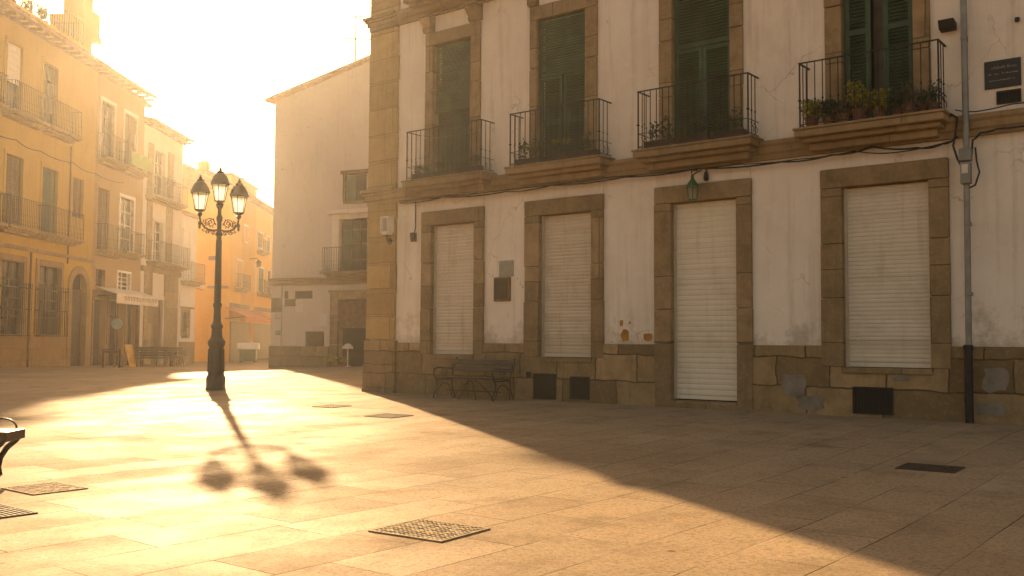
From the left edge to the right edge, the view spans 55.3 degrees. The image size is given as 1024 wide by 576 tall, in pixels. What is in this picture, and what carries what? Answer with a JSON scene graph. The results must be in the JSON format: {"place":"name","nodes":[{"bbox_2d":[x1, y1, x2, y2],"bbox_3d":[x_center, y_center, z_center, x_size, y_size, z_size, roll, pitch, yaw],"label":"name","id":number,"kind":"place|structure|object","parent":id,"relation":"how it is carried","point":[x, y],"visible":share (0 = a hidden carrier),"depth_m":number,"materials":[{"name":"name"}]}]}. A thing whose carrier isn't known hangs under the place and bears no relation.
{"place":"outdoors","nodes":[
{"label":"outdoors","id":0,"kind":"place"},
{"bbox_2d":[16,0,370,206],"label":"sky","id":1,"kind":"structure","parent":0,"point":[211,67],"materials":[{"name":"white"}]},
{"bbox_2d":[0,359,1023,575],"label":"ground","id":2,"kind":"structure","parent":0,"point":[259,468],"depth_m":9.60,"materials":[{"name":"stone"}]},
{"bbox_2d":[0,418,24,474],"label":"bench","id":3,"kind":"object","parent":2,"relation":"on","point":[14,436],"visible":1,"depth_m":10.06,"materials":[{"name":"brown wood"}]},
{"bbox_2d":[0,504,37,518],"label":"drain grate","id":4,"kind":"object","parent":2,"relation":"on","point":[6,511],"visible":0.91,"depth_m":7.90,"materials":[{"name":"metal"}]},
{"bbox_2d":[1,482,87,494],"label":"manhole cover","id":5,"kind":"object","parent":2,"relation":"on","point":[43,488],"visible":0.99,"depth_m":9.16,"materials":[{"name":"metal"}]},
{"bbox_2d":[0,0,111,367],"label":"ochre house","id":6,"kind":"structure","parent":2,"relation":"on","point":[48,85],"depth_m":58.01,"materials":[{"name":"paint"}]},
{"bbox_2d":[1,148,25,226],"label":"window","id":7,"kind":"structure","parent":6,"relation":"in","point":[11,177],"depth_m":54.61,"materials":[{"name":"paint"}]},
{"bbox_2d":[4,35,25,111],"bbox_3d":[-27.784,-11.697,54.403,0.282,4.210,1.983,0,-3,2],"label":"window","id":8,"kind":"structure","parent":6,"relation":"in","point":[12,68],"depth_m":54.61,"materials":[{"name":"paint"}]},
{"bbox_2d":[0,252,32,335],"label":"window","id":9,"kind":"structure","parent":6,"relation":"in","point":[10,273],"depth_m":54.49,"materials":[{"name":"brown wood"}]},
{"bbox_2d":[21,0,38,12],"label":"potted shrub","id":10,"kind":"object","parent":6,"relation":"on","point":[23,3],"visible":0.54,"depth_m":57.50,"materials":[{"name":"green plant"}]},
{"bbox_2d":[36,4,48,22],"bbox_3d":[-28.539,-16.480,59.405,0.879,1.568,1.129,3,-4,-36],"label":"potted shrub","id":11,"kind":"object","parent":6,"relation":"on","point":[42,11],"visible":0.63,"depth_m":59.20,"materials":[{"name":"green plant"}]},
{"bbox_2d":[38,161,59,233],"bbox_3d":[-27.684,-5.204,58.320,0.282,4.340,2.233,0,-3,2],"label":"window","id":12,"kind":"structure","parent":6,"relation":"in","point":[47,184],"depth_m":58.59,"materials":[{"name":"paint"}]},
{"bbox_2d":[33,258,68,336],"bbox_3d":[-27.545,0.633,58.343,0.649,4.530,3.354,0,-3,2],"label":"window","id":13,"kind":"structure","parent":6,"relation":"in","point":[46,310],"depth_m":58.39,"materials":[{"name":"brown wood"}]},
{"bbox_2d":[41,56,60,126],"bbox_3d":[-27.664,-11.474,58.395,0.302,4.210,2.083,0,-3,2],"label":"window","id":14,"kind":"structure","parent":6,"relation":"in","point":[48,71],"depth_m":58.74,"materials":[{"name":"paint"}]},
{"bbox_2d":[0,136,123,182],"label":"cable","id":15,"kind":"object","parent":6,"relation":"attached to","point":[57,159],"visible":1,"depth_m":58.94,"materials":[{"name":"rubber"}]},
{"bbox_2d":[66,266,89,365],"bbox_3d":[-27.629,2.044,61.922,0.420,6.870,2.900,0,-3,2],"label":"arched doorway","id":16,"kind":"structure","parent":6,"relation":"in","point":[77,342],"depth_m":62.49,"materials":[{"name":"wood"}]},
{"bbox_2d":[70,172,85,220],"bbox_3d":[-27.565,-5.747,61.859,0.282,2.860,1.823,0,-3,2],"label":"window","id":17,"kind":"structure","parent":6,"relation":"in","point":[73,204],"depth_m":61.94,"materials":[{"name":"paint"}]},
{"bbox_2d":[102,349,121,367],"bbox_3d":[-23.076,4.054,56.354,1.040,1.060,1.000,2,-3,-20],"label":"cafe table","id":18,"kind":"object","parent":2,"relation":"on","point":[104,351],"visible":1,"depth_m":56.02,"materials":[{"name":"brown wood"}]},
{"bbox_2d":[113,355,123,366],"bbox_3d":[-23.428,4.342,58.240,0.560,0.740,0.500,1,-3,-15],"label":"stool","id":19,"kind":"object","parent":2,"relation":"on","point":[122,363],"visible":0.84,"depth_m":58.08,"materials":[{"name":"brown wood"}]},
{"bbox_2d":[90,63,157,365],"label":"shop house","id":20,"kind":"structure","parent":2,"relation":"on","point":[118,254],"depth_m":67.52,"materials":[{"name":"beige paint"}]},
{"bbox_2d":[94,266,106,288],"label":"window","id":21,"kind":"structure","parent":20,"relation":"in","point":[98,272],"depth_m":65.31,"materials":[{"name":"beige paint"}]},
{"bbox_2d":[94,183,110,249],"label":"window","id":22,"kind":"structure","parent":20,"relation":"in","point":[98,186],"depth_m":65.49,"materials":[{"name":"beige paint"}]},
{"bbox_2d":[101,17,104,60],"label":"tv antenna","id":23,"kind":"object","parent":20,"relation":"on","point":[103,20],"visible":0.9,"depth_m":69.74,"materials":[{"name":"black metal"}]},
{"bbox_2d":[99,95,116,158],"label":"window","id":24,"kind":"structure","parent":20,"relation":"in","point":[106,119],"depth_m":66.29,"materials":[{"name":"beige paint"}]},
{"bbox_2d":[110,316,121,328],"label":"shop sign","id":25,"kind":"object","parent":20,"relation":"attached to","point":[116,323],"visible":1,"depth_m":66.45,"materials":[{"name":"black metal"}]},
{"bbox_2d":[116,270,131,289],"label":"window","id":26,"kind":"structure","parent":20,"relation":"in","point":[122,279],"depth_m":69.07,"materials":[{"name":"white paint"}]},
{"bbox_2d":[96,286,157,306],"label":"shop awning","id":27,"kind":"object","parent":20,"relation":"attached to","point":[131,297],"visible":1,"depth_m":67.26,"materials":[{"name":"white fabric"}]},
{"bbox_2d":[118,192,135,251],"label":"window","id":28,"kind":"structure","parent":20,"relation":"in","point":[125,209],"depth_m":69.51,"materials":[{"name":"white paint"}]},
{"bbox_2d":[122,108,138,167],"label":"window","id":29,"kind":"structure","parent":20,"relation":"in","point":[127,113],"depth_m":69.90,"materials":[{"name":"beige paint"}]},
{"bbox_2d":[124,345,135,366],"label":"leaning boards","id":30,"kind":"object","parent":2,"relation":"on","point":[130,355],"visible":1,"depth_m":60.21,"materials":[{"name":"wood"}]},
{"bbox_2d":[134,347,169,366],"bbox_3d":[-22.372,4.275,60.804,2.000,1.240,0.590,1,-3,-6],"label":"terrace bench","id":31,"kind":"object","parent":2,"relation":"on","point":[138,353],"visible":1,"depth_m":60.59,"materials":[{"name":"brown wood"}]},
{"bbox_2d":[140,352,176,366],"bbox_3d":[-22.578,4.530,62.134,2.300,0.930,0.995,1,-3,-8],"label":"terrace table","id":32,"kind":"object","parent":2,"relation":"on","point":[142,362],"visible":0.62,"depth_m":61.97,"materials":[{"name":"brown wood"}]},
{"bbox_2d":[139,102,194,364],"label":"white house","id":33,"kind":"structure","parent":2,"relation":"on","point":[162,268],"depth_m":75.50,"materials":[{"name":"beige paint"}]},
{"bbox_2d":[150,295,163,363],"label":"door","id":34,"kind":"structure","parent":33,"relation":"in","point":[156,311],"depth_m":75.01,"materials":[{"name":"beige paint"}]},
{"bbox_2d":[152,218,163,260],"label":"window","id":35,"kind":"structure","parent":33,"relation":"in","point":[156,234],"depth_m":75.23,"materials":[{"name":"beige paint"}]},
{"bbox_2d":[153,146,166,196],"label":"window","id":36,"kind":"structure","parent":33,"relation":"in","point":[158,158],"depth_m":75.37,"materials":[{"name":"beige paint"}]},
{"bbox_2d":[156,347,186,365],"bbox_3d":[-22.219,4.475,63.698,2.000,1.240,0.590,1,-3,-12],"label":"terrace bench","id":37,"kind":"object","parent":2,"relation":"on","point":[182,352],"visible":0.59,"depth_m":63.58,"materials":[{"name":"brown wood"}]},
{"bbox_2d":[174,355,184,366],"bbox_3d":[-21.179,4.630,62.231,0.560,0.740,0.500,0,-3,0],"label":"stool","id":38,"kind":"object","parent":2,"relation":"on","point":[181,360],"visible":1,"depth_m":62.02,"materials":[{"name":"brown wood"}]},
{"bbox_2d":[178,210,205,363],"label":"house","id":39,"kind":"structure","parent":2,"relation":"on","point":[188,283],"depth_m":81.17,"materials":[{"name":"beige paint"}]},
{"bbox_2d":[182,228,190,259],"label":"window","id":40,"kind":"structure","parent":39,"relation":"in","point":[184,229],"depth_m":80.81,"materials":[{"name":"beige paint"}]},
{"bbox_2d":[180,307,193,337],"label":"window","id":41,"kind":"structure","parent":39,"relation":"in","point":[184,310],"depth_m":80.94,"materials":[{"name":"beige"}]},
{"bbox_2d":[190,166,248,389],"bbox_3d":[-7.377,-0.244,24.550,1.486,5.670,0.480,2,-4,-33],"label":"street lamp","id":42,"kind":"object","parent":2,"relation":"on","point":[215,378],"visible":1,"depth_m":24.45,"materials":[{"name":"metal"}]},
{"bbox_2d":[187,161,258,342],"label":"orange house","id":43,"kind":"structure","parent":2,"relation":"on","point":[248,249],"depth_m":96.18,"materials":[{"name":"paint"}]},
{"bbox_2d":[227,141,236,172],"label":"tv antenna","id":44,"kind":"object","parent":43,"relation":"on","point":[231,154],"visible":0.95,"depth_m":92.33,"materials":[{"name":"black metal"}]},
{"bbox_2d":[225,307,266,322],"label":"shop awning","id":45,"kind":"object","parent":43,"relation":"attached to","point":[250,316],"visible":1,"depth_m":91.28,"materials":[{"name":"orange fabric"}]},
{"bbox_2d":[251,310,270,323],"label":"shop awning","id":46,"kind":"object","parent":43,"relation":"attached to","point":[266,315],"visible":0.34,"depth_m":98.95,"materials":[{"name":"orange fabric"}]},
{"bbox_2d":[182,163,272,361],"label":"amber house","id":47,"kind":"structure","parent":2,"relation":"on","point":[235,331],"depth_m":90.49,"materials":[{"name":"orange paint"}]},
{"bbox_2d":[236,258,242,287],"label":"window","id":48,"kind":"structure","parent":47,"relation":"in","point":[237,259],"depth_m":92.94,"materials":[{"name":"beige paint"}]},
{"bbox_2d":[243,223,248,243],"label":"window","id":49,"kind":"structure","parent":47,"relation":"in","point":[243,223],"depth_m":95.13,"materials":[{"name":"beige paint"}]},
{"bbox_2d":[257,230,263,249],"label":"window","id":50,"kind":"structure","parent":47,"relation":"in","point":[260,233],"depth_m":102.10,"materials":[{"name":"beige paint"}]},
{"bbox_2d":[258,266,264,291],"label":"window","id":51,"kind":"structure","parent":47,"relation":"in","point":[263,268],"depth_m":102.80,"materials":[{"name":"beige paint"}]},
{"bbox_2d":[266,235,270,252],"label":"window","id":52,"kind":"structure","parent":47,"relation":"in","point":[267,235],"depth_m":106.06,"materials":[{"name":"beige paint"}]},
{"bbox_2d":[267,268,271,293],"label":"window","id":53,"kind":"structure","parent":47,"relation":"in","point":[268,270],"depth_m":106.84,"materials":[{"name":"beige paint"}]},
{"bbox_2d":[237,343,259,361],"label":"recycling container","id":54,"kind":"object","parent":2,"relation":"on","point":[247,351],"visible":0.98,"depth_m":88.13,"materials":[{"name":"white paint"}]},
{"bbox_2d":[265,55,369,367],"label":"gable house","id":55,"kind":"structure","parent":2,"relation":"on","point":[320,206],"depth_m":48.99,"materials":[{"name":"paint"}]},
{"bbox_2d":[271,298,281,311],"bbox_3d":[-11.998,0.872,49.842,0.620,0.720,0.090,-1,-4,25],"label":"notice board","id":56,"kind":"object","parent":55,"relation":"attached to","point":[275,304],"visible":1,"depth_m":49.84,"materials":[{"name":"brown wood"}]},
{"bbox_2d":[275,299,281,336],"bbox_3d":[-11.879,1.424,49.762,0.416,3.050,0.036,-1,-4,25],"label":"conduit","id":57,"kind":"object","parent":55,"relation":"attached to","point":[280,318],"visible":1,"depth_m":49.67,"materials":[{"name":"metal"}]},
{"bbox_2d":[284,299,295,305],"bbox_3d":[-11.242,0.738,49.517,0.650,0.360,0.060,-1,-4,25],"label":"sign panel","id":58,"kind":"object","parent":55,"relation":"attached to","point":[289,302],"visible":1,"depth_m":49.48,"materials":[{"name":"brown wood"}]},
{"bbox_2d":[296,299,303,311],"bbox_3d":[-10.687,0.893,49.268,0.460,0.670,0.030,-1,-4,25],"label":"paper notice","id":59,"kind":"object","parent":55,"relation":"attached to","point":[299,305],"visible":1,"depth_m":49.25,"materials":[{"name":"paper"}]},
{"bbox_2d":[295,291,311,298],"bbox_3d":[-10.472,0.344,49.184,1.020,0.380,0.060,-1,-4,25],"label":"sign panel","id":60,"kind":"object","parent":55,"relation":"attached to","point":[303,294],"visible":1,"depth_m":49.15,"materials":[{"name":"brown wood"}]},
{"bbox_2d":[305,331,323,345],"bbox_3d":[-9.829,2.537,48.742,1.080,0.740,0.090,-1,-4,25],"label":"notice board","id":61,"kind":"object","parent":55,"relation":"attached to","point":[314,338],"visible":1,"depth_m":48.72,"materials":[{"name":"grey wood"}]},
{"bbox_2d":[319,314,326,325],"bbox_3d":[-9.384,1.596,48.624,0.460,0.610,0.030,-1,-4,25],"label":"paper notice","id":62,"kind":"object","parent":55,"relation":"attached to","point":[322,319],"visible":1,"depth_m":48.61,"materials":[{"name":"paper"}]},
{"bbox_2d":[343,219,366,269],"bbox_3d":[-7.687,-1.998,48.276,1.640,2.770,0.040,-1,-4,25],"label":"window frame","id":63,"kind":"structure","parent":55,"relation":"in","point":[360,229],"depth_m":48.19,"materials":[{"name":"brown wood"}]},
{"bbox_2d":[343,219,366,270],"bbox_3d":[-7.711,-1.995,48.331,1.650,2.790,0.020,-1,-4,25],"label":"window pane","id":64,"kind":"structure","parent":55,"relation":"in","point":[356,223],"depth_m":48.27,"materials":[{"name":"grey glass"}]},
{"bbox_2d":[343,12,369,60],"bbox_3d":[-7.803,-12.253,49.209,1.364,3.250,0.506,0,-3,2],"label":"tv antenna","id":65,"kind":"object","parent":55,"relation":"on","point":[355,17],"visible":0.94,"depth_m":49.20,"materials":[{"name":"black metal"}]},
{"bbox_2d":[325,356,332,366],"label":"flower pot","id":66,"kind":"object","parent":2,"relation":"on","point":[329,361],"visible":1,"depth_m":47.58,"materials":[{"name":"ceramic"}]},
{"bbox_2d":[312,404,351,407],"bbox_3d":[-3.524,2.324,19.139,0.580,0.037,0.520,-2,-2,38],"label":"manhole cover","id":67,"kind":"object","parent":2,"relation":"on","point":[331,406],"visible":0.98,"depth_m":19.06,"materials":[{"name":"metal"}]},
{"bbox_2d":[332,356,339,366],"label":"flower pot","id":68,"kind":"object","parent":2,"relation":"on","point":[336,363],"visible":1,"depth_m":47.40,"materials":[{"name":"ceramic"}]},
{"bbox_2d":[338,357,347,366],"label":"flower pot","id":69,"kind":"object","parent":2,"relation":"on","point":[342,362],"visible":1,"depth_m":47.26,"materials":[{"name":"ceramic"}]},
{"bbox_2d":[342,343,353,366],"bbox_3d":[-7.978,3.255,47.496,0.560,1.130,0.546,-1,-4,25],"label":"standing lamp","id":70,"kind":"object","parent":2,"relation":"on","point":[347,346],"visible":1,"depth_m":47.37,"materials":[{"name":"white paint"}]},
{"bbox_2d":[366,413,413,417],"bbox_3d":[-2.154,2.244,17.091,0.680,0.038,0.540,-2,-2,38],"label":"manhole cover","id":71,"kind":"object","parent":2,"relation":"on","point":[387,415],"visible":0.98,"depth_m":17.07,"materials":[{"name":"metal"}]},
{"bbox_2d":[368,519,489,542],"bbox_3d":[-0.611,1.811,7.270,0.680,0.038,0.600,-2,-4,34],"label":"manhole cover","id":72,"kind":"object","parent":2,"relation":"on","point":[431,530],"visible":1,"depth_m":7.24,"materials":[{"name":"metal"}]},
{"bbox_2d":[433,357,514,400],"bbox_3d":[-0.817,1.932,20.813,1.720,0.886,0.788,-2,-4,38],"label":"bench","id":73,"kind":"object","parent":2,"relation":"on","point":[483,368],"visible":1,"depth_m":20.92,"materials":[{"name":"brown wood"}]},
{"bbox_2d":[360,0,1023,424],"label":"corner building","id":74,"kind":"structure","parent":2,"relation":"on","point":[876,282],"depth_m":18.41,"materials":[{"name":"white paint"}]},
{"bbox_2d":[380,216,393,243],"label":"alarm box","id":75,"kind":"object","parent":74,"relation":"attached to","point":[387,226],"visible":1,"depth_m":23.21,"materials":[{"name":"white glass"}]},
{"bbox_2d":[410,201,416,241],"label":"junction box","id":76,"kind":"object","parent":74,"relation":"attached to","point":[413,236],"visible":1,"depth_m":22.84,"materials":[{"name":"black metal"}]},
{"bbox_2d":[411,163,432,179],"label":"flower box","id":77,"kind":"object","parent":74,"relation":"on","point":[418,172],"visible":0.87,"depth_m":22.34,"materials":[{"name":"green wood"}]},
{"bbox_2d":[433,155,455,176],"bbox_3d":[-1.483,-2.753,21.965,0.657,0.515,0.264,-2,-4,38],"label":"flower box","id":78,"kind":"object","parent":74,"relation":"on","point":[445,166],"visible":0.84,"depth_m":21.91,"materials":[{"name":"green wood"}]},
{"bbox_2d":[456,154,483,172],"bbox_3d":[-0.942,-2.739,21.541,0.657,0.446,0.287,-2,-4,38],"label":"flower box","id":79,"kind":"object","parent":74,"relation":"on","point":[475,167],"visible":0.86,"depth_m":21.49,"materials":[{"name":"green wood"}]},
{"bbox_2d":[494,277,510,301],"bbox_3d":[-0.214,0.029,21.190,0.440,0.520,0.072,-2,-4,38],"label":"meter box","id":80,"kind":"object","parent":74,"relation":"attached to","point":[502,288],"visible":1,"depth_m":21.14,"materials":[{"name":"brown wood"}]},
{"bbox_2d":[494,279,506,298],"bbox_3d":[-0.247,0.020,21.181,0.350,0.435,0.017,-2,-4,38],"label":"door","id":81,"kind":"structure","parent":80,"relation":"in","point":[500,285],"depth_m":21.17,"materials":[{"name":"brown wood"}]},
{"bbox_2d":[499,260,513,276],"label":"wall panel","id":82,"kind":"structure","parent":74,"relation":"attached to","point":[506,268],"depth_m":21.14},
{"bbox_2d":[515,135,540,165],"bbox_3d":[0.361,-2.883,20.537,0.660,0.638,0.304,-2,-4,38],"label":"flower box","id":83,"kind":"object","parent":74,"relation":"on","point":[524,146],"visible":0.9,"depth_m":20.50,"materials":[{"name":"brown wood"}]},
{"bbox_2d":[541,138,569,161],"bbox_3d":[0.898,-2.843,20.092,0.672,0.516,0.283,-2,-4,38],"label":"flower box","id":84,"kind":"object","parent":74,"relation":"on","point":[557,147],"visible":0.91,"depth_m":20.04,"materials":[{"name":"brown wood"}]},
{"bbox_2d":[569,130,600,157],"bbox_3d":[1.444,-2.880,19.680,0.660,0.550,0.334,-2,-4,38],"label":"flower box","id":85,"kind":"object","parent":74,"relation":"on","point":[586,152],"visible":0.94,"depth_m":19.63,"materials":[{"name":"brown wood"}]},
{"bbox_2d":[643,115,675,147],"bbox_3d":[2.812,-2.969,18.603,0.667,0.626,0.284,-2,-4,38],"label":"flower box","id":86,"kind":"object","parent":74,"relation":"on","point":[653,142],"visible":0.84,"depth_m":18.57,"materials":[{"name":"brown wood"}]},
{"bbox_2d":[399,141,949,200],"bbox_3d":[2.147,-2.155,19.311,12.202,0.179,0.062,-2,-4,38],"label":"cable","id":87,"kind":"object","parent":74,"relation":"attached to","point":[685,170],"visible":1,"depth_m":18.34,"materials":[{"name":"rubber"}]},
{"bbox_2d":[400,136,958,203],"bbox_3d":[2.207,-2.161,19.284,12.332,0.169,0.082,-2,-4,38],"label":"cable","id":88,"kind":"object","parent":74,"relation":"attached to","point":[951,141],"visible":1,"depth_m":18.47,"materials":[{"name":"rubber"}]},
{"bbox_2d":[686,169,701,201],"bbox_3d":[3.412,-1.927,18.250,0.256,0.622,0.392,-6,-7,62],"label":"wall lantern","id":89,"kind":"object","parent":74,"relation":"attached to","point":[692,184],"depth_m":18.17,"materials":[{"name":"green metal"}]},
{"bbox_2d":[703,169,708,180],"bbox_3d":[3.638,-2.113,18.293,0.100,0.221,0.128,-2,-4,38],"label":"bell","id":90,"kind":"object","parent":74,"relation":"attached to","point":[706,177],"visible":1,"depth_m":18.25,"materials":[{"name":"black metal"}]},
{"bbox_2d":[710,106,746,138],"bbox_3d":[3.921,-2.988,17.759,0.667,0.583,0.301,-2,-4,38],"label":"potted plant","id":91,"kind":"object","parent":74,"relation":"on","point":[717,115],"visible":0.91,"depth_m":17.72,"materials":[{"name":"green plant"}]},
{"bbox_2d":[798,99,821,126],"bbox_3d":[5.158,-3.011,16.865,0.467,0.544,0.470,-2,-4,38],"label":"flower pot","id":92,"kind":"object","parent":74,"relation":"on","point":[811,113],"visible":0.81,"depth_m":16.77,"materials":[{"name":"ceramic"}]},
{"bbox_2d":[818,98,837,123],"bbox_3d":[5.436,-2.993,16.686,0.430,0.492,0.348,-2,-4,38],"label":"flower pot","id":93,"kind":"object","parent":74,"relation":"on","point":[826,102],"visible":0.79,"depth_m":16.62,"materials":[{"name":"ceramic"}]},
{"bbox_2d":[829,100,855,121],"bbox_3d":[5.607,-2.978,16.552,0.469,0.451,0.337,0,-3,9],"label":"flower pot","id":94,"kind":"object","parent":74,"relation":"on","point":[842,109],"visible":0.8,"depth_m":16.46,"materials":[{"name":"ceramic"}]},
{"bbox_2d":[843,79,871,119],"bbox_3d":[5.805,-3.132,16.429,0.475,0.745,0.492,2,-4,-33],"label":"flower pot","id":95,"kind":"object","parent":74,"relation":"on","point":[858,98],"visible":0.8,"depth_m":16.32,"materials":[{"name":"ceramic"}]},
{"bbox_2d":[865,88,890,116],"bbox_3d":[6.066,-3.047,16.167,0.318,0.550,0.473,2,-4,-28],"label":"flower pot","id":96,"kind":"object","parent":74,"relation":"on","point":[882,102],"visible":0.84,"depth_m":16.08,"materials":[{"name":"ceramic"}]},
{"bbox_2d":[873,0,883,104],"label":"window pane","id":97,"kind":"structure","parent":74,"relation":"in","point":[877,4],"depth_m":16.69,"materials":[{"name":"black glass"}]},
{"bbox_2d":[886,89,906,114],"bbox_3d":[6.326,-3.018,16.002,0.432,0.478,0.343,-2,-4,38],"label":"flower pot","id":98,"kind":"object","parent":74,"relation":"on","point":[899,100],"visible":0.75,"depth_m":15.94,"materials":[{"name":"ceramic"}]},
{"bbox_2d":[900,79,917,113],"bbox_3d":[6.432,-3.098,15.857,0.266,0.623,0.261,-2,-4,38],"label":"flower pot","id":99,"kind":"object","parent":74,"relation":"on","point":[908,86],"visible":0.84,"depth_m":15.82,"materials":[{"name":"ceramic"}]},
{"bbox_2d":[915,88,928,111],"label":"flower pot","id":100,"kind":"object","parent":74,"relation":"on","point":[918,106],"visible":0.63,"depth_m":15.74,"materials":[{"name":"ceramic"}]},
{"bbox_2d":[927,79,940,109],"bbox_3d":[6.747,-3.060,15.622,0.204,0.525,0.212,-2,-4,38],"label":"flower pot","id":101,"kind":"object","parent":74,"relation":"on","point":[933,96],"visible":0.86,"depth_m":15.59,"materials":[{"name":"ceramic"}]},
{"bbox_2d":[938,18,956,32],"bbox_3d":[6.995,-4.209,15.702,0.240,0.157,0.266,-2,-4,38],"label":"floodlight","id":102,"kind":"object","parent":74,"relation":"attached to","point":[947,25],"visible":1,"depth_m":15.63,"materials":[{"name":"black metal"}]},
{"bbox_2d":[950,113,959,164],"bbox_3d":[7.034,-2.283,15.483,0.056,1.012,0.177,3,-4,-44],"label":"cable","id":103,"kind":"object","parent":74,"relation":"attached to","point":[954,138],"visible":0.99,"depth_m":15.49,"materials":[{"name":"rubber"}]},
{"bbox_2d":[958,147,972,184],"bbox_3d":[7.101,-1.907,15.305,0.180,0.560,0.140,-2,-4,38],"label":"splice box","id":104,"kind":"object","parent":74,"relation":"attached to","point":[965,154],"visible":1,"depth_m":15.25,"materials":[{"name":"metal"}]},
{"bbox_2d":[969,147,979,187],"bbox_3d":[7.235,-1.881,15.302,0.165,0.654,0.074,-1,-3,19],"label":"cable","id":105,"kind":"object","parent":74,"relation":"attached to","point":[977,167],"visible":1,"depth_m":15.27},
{"bbox_2d":[955,102,1023,111],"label":"cable","id":106,"kind":"object","parent":74,"relation":"attached to","point":[992,108],"visible":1,"depth_m":15.16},
{"bbox_2d":[971,125,1023,149],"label":"cable","id":107,"kind":"object","parent":74,"relation":"attached to","point":[976,137],"visible":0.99,"depth_m":15.18,"materials":[{"name":"rubber"}]},
{"bbox_2d":[984,57,1021,89],"bbox_3d":[7.662,-3.347,15.272,0.520,0.440,0.042,-2,-4,38],"label":"street plaque","id":108,"kind":"object","parent":74,"relation":"attached to","point":[1003,73],"visible":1,"depth_m":15.25,"materials":[{"name":"metal"}]},
{"bbox_2d":[895,462,964,472],"bbox_3d":[4.518,1.957,10.569,0.600,0.038,0.460,-2,-2,38],"label":"manhole cover","id":109,"kind":"object","parent":2,"relation":"on","point":[930,467],"visible":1,"depth_m":10.56,"materials":[{"name":"metal"}]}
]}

